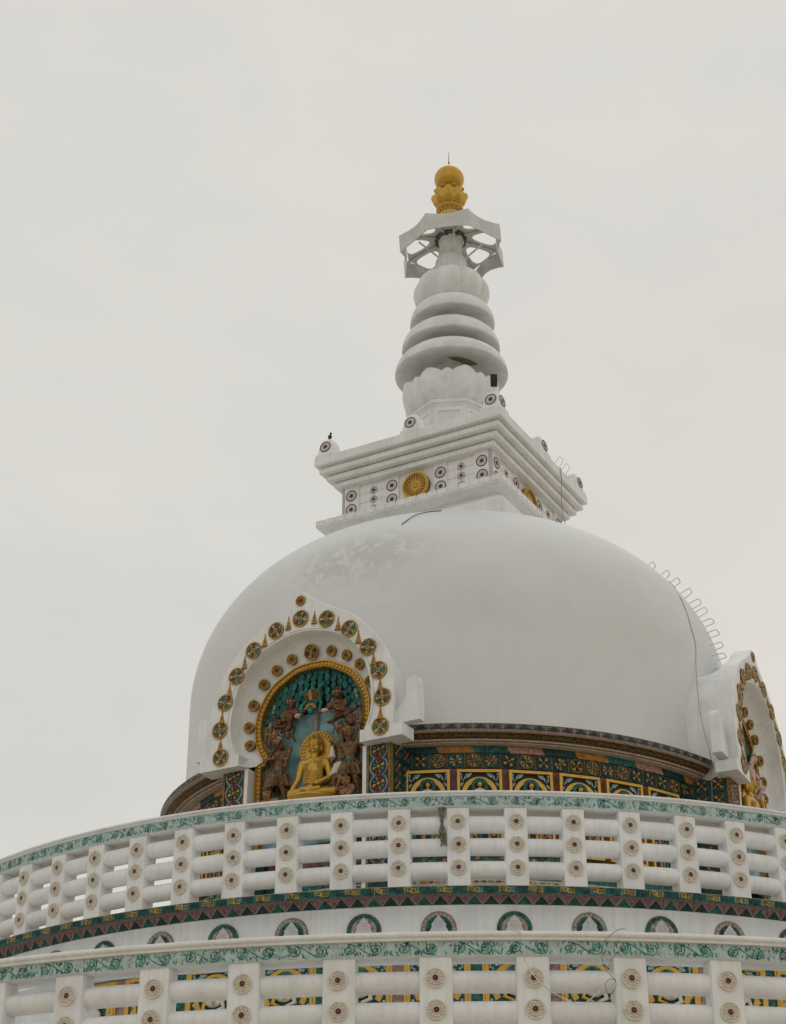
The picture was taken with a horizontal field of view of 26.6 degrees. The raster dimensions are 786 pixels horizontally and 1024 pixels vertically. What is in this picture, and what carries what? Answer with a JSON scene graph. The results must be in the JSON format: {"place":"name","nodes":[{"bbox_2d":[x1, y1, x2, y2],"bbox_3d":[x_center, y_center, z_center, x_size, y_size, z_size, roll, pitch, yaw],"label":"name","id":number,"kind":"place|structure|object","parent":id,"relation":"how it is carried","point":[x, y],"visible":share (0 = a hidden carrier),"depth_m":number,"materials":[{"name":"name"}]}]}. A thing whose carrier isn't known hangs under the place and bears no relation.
{"place":"outdoors","nodes":[
{"label":"outdoors","id":0,"kind":"place"},
{"bbox_2d":[0,0,785,936],"label":"sky","id":1,"kind":"structure","parent":0,"point":[206,205],"materials":[{"name":"white"}]},
{"bbox_3d":[1.072,11.765,22.932,22.560,4.030,22.560,-1,-28,2],"label":"lower terrace","id":2,"kind":"object","parent":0,"visible":0},
{"bbox_2d":[0,931,785,1023],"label":"balustrade","id":3,"kind":"object","parent":2,"relation":"on","point":[723,985],"visible":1,"depth_m":14.60,"materials":[{"name":"white paint"}]},
{"bbox_2d":[512,929,600,1004],"bbox_3d":[1.415,3.944,14.440,0.770,0.634,0.048,5,-28,-9],"label":"hanging wire","id":4,"kind":"object","parent":3,"relation":"hanging from","point":[545,986],"visible":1,"depth_m":14.37,"materials":[{"name":"paint"}]},
{"bbox_2d":[601,928,625,993],"bbox_3d":[1.920,3.895,14.460,0.229,0.557,0.068,2,-28,-4],"label":"thin wire loop","id":5,"kind":"object","parent":3,"relation":"hanging from","point":[603,963],"visible":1,"depth_m":14.43,"materials":[{"name":"grey metal"}]},
{"bbox_2d":[0,885,785,1022],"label":"terrace","id":6,"kind":"structure","parent":2,"relation":"on","point":[467,908],"depth_m":18.08,"materials":[{"name":"white paint"}]},
{"bbox_2d":[0,790,785,939],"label":"balustrade","id":7,"kind":"object","parent":6,"relation":"on","point":[683,827],"visible":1,"depth_m":18.55,"materials":[{"name":"white paint"}]},
{"bbox_2d":[438,807,446,845],"bbox_3d":[0.540,3.451,18.265,0.101,0.459,0.062,-2,-28,3],"label":"dry tuft","id":8,"kind":"object","parent":7,"relation":"hanging from","point":[441,812],"visible":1,"depth_m":18.25,"materials":[{"name":"grey plant"}]},
{"bbox_2d":[160,153,785,900],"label":"stupa","id":9,"kind":"object","parent":6,"relation":"on","point":[492,623],"visible":0.66,"depth_m":23.89,"materials":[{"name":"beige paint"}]},
{"bbox_2d":[260,787,278,801],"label":"crouching statue","id":10,"kind":"object","parent":9,"relation":"on","point":[266,793],"visible":0.34,"depth_m":22.69,"materials":[{"name":"orange stone"}]},
{"bbox_2d":[263,728,284,798],"bbox_3d":[-1.655,3.547,23.122,0.352,1.135,0.255,-15,-31,25],"label":"warrior statue","id":11,"kind":"object","parent":9,"relation":"attached to","point":[274,735],"visible":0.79,"depth_m":23.22,"materials":[{"name":"brown stone"}]},
{"bbox_2d":[262,731,292,799],"bbox_3d":[-1.577,3.554,22.998,0.484,1.017,0.343,-15,-31,25],"label":"warrior statue","id":12,"kind":"object","parent":9,"relation":"attached to","point":[278,775],"visible":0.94,"depth_m":22.92,"materials":[{"name":"stone"}]},
{"bbox_2d":[272,696,304,741],"bbox_3d":[-1.466,2.904,23.289,0.543,0.673,0.221,-15,-31,25],"label":"flying statue","id":13,"kind":"object","parent":9,"relation":"attached to","point":[284,724],"visible":1,"depth_m":23.28,"materials":[{"name":"brown stone"}]},
{"bbox_2d":[285,731,337,799],"bbox_3d":[-1.101,3.462,22.566,0.901,1.200,0.526,-7,-29,13],"label":"seated statue","id":14,"kind":"object","parent":9,"relation":"in","point":[316,761],"visible":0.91,"depth_m":22.62,"materials":[{"name":"gold metal"}]},
{"bbox_2d":[297,681,326,719],"bbox_3d":[-1.130,2.635,23.222,0.445,0.538,0.206,-15,-31,25],"label":"upside down statue","id":15,"kind":"object","parent":9,"relation":"hanging from","point":[312,698],"visible":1,"depth_m":23.19,"materials":[{"name":"green stone"}]},
{"bbox_2d":[318,687,359,733],"bbox_3d":[-0.738,2.714,22.933,0.596,0.673,0.222,-15,-31,25],"label":"flying statue","id":16,"kind":"object","parent":9,"relation":"attached to","point":[337,704],"visible":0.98,"depth_m":22.92,"materials":[{"name":"brown stone"}]},
{"bbox_2d":[329,721,350,785],"bbox_3d":[-0.704,3.364,22.606,0.350,1.093,0.258,-15,-31,25],"label":"warrior statue","id":17,"kind":"object","parent":9,"relation":"attached to","point":[334,745],"visible":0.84,"depth_m":22.59,"materials":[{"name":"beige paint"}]},
{"bbox_2d":[335,773,355,794],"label":"crouching statue","id":18,"kind":"object","parent":9,"relation":"on","point":[346,788],"visible":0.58,"depth_m":22.16,"materials":[{"name":"orange stone"}]},
{"bbox_2d":[335,713,361,795],"bbox_3d":[-0.575,3.289,22.512,0.450,1.146,0.329,-15,-31,25],"label":"warrior statue","id":19,"kind":"object","parent":9,"relation":"attached to","point":[350,763],"visible":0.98,"depth_m":22.49,"materials":[{"name":"brown stone"}]},
{"bbox_2d":[401,510,441,524],"bbox_3d":[0.418,0.098,25.401,0.777,0.491,0.091,19,-33,-31],"label":"loose dome wire","id":20,"kind":"object","parent":9,"relation":"on","point":[420,513],"visible":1,"depth_m":25.49,"materials":[{"name":"metal"}]},
{"bbox_2d":[490,374,496,391],"bbox_3d":[1.688,-2.141,27.851,0.110,0.360,0.065,1,-28,-2],"label":"floodlight","id":21,"kind":"object","parent":9,"relation":"on","point":[493,380],"visible":1,"depth_m":27.85,"materials":[{"name":"metal"}]},
{"bbox_2d":[560,467,565,523],"bbox_3d":[2.961,-0.165,29.060,0.083,1.232,0.314,-10,-30,18],"label":"tower cable","id":22,"kind":"object","parent":9,"relation":"hanging from","point":[561,494],"visible":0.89,"depth_m":29.11,"materials":[{"name":"grey metal"}]},
{"bbox_2d":[649,561,726,669],"bbox_3d":[4.644,1.663,26.442,1.296,2.159,0.329,-19,-34,32],"label":"rung ladder","id":23,"kind":"object","parent":9,"relation":"attached to","point":[699,616],"visible":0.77,"depth_m":26.28,"materials":[{"name":"metal"}]},
{"bbox_2d":[668,581,711,782],"bbox_3d":[4.481,2.772,24.707,0.183,4.553,1.410,1,-28,-2],"label":"dome cable","id":24,"kind":"object","parent":9,"relation":"attached to","point":[697,689],"visible":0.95,"depth_m":24.30,"materials":[{"name":"grey metal"}]},
{"bbox_2d":[747,749,765,800],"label":"pale statue","id":25,"kind":"object","parent":9,"relation":"in","point":[752,760],"visible":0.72,"depth_m":25.11,"materials":[{"name":"beige stone"}]},
{"bbox_2d":[760,797,766,808],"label":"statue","id":26,"kind":"object","parent":9,"relation":"attached to","point":[763,805],"visible":0.67,"depth_m":24.82,"materials":[{"name":"gold metal"}]}
]}

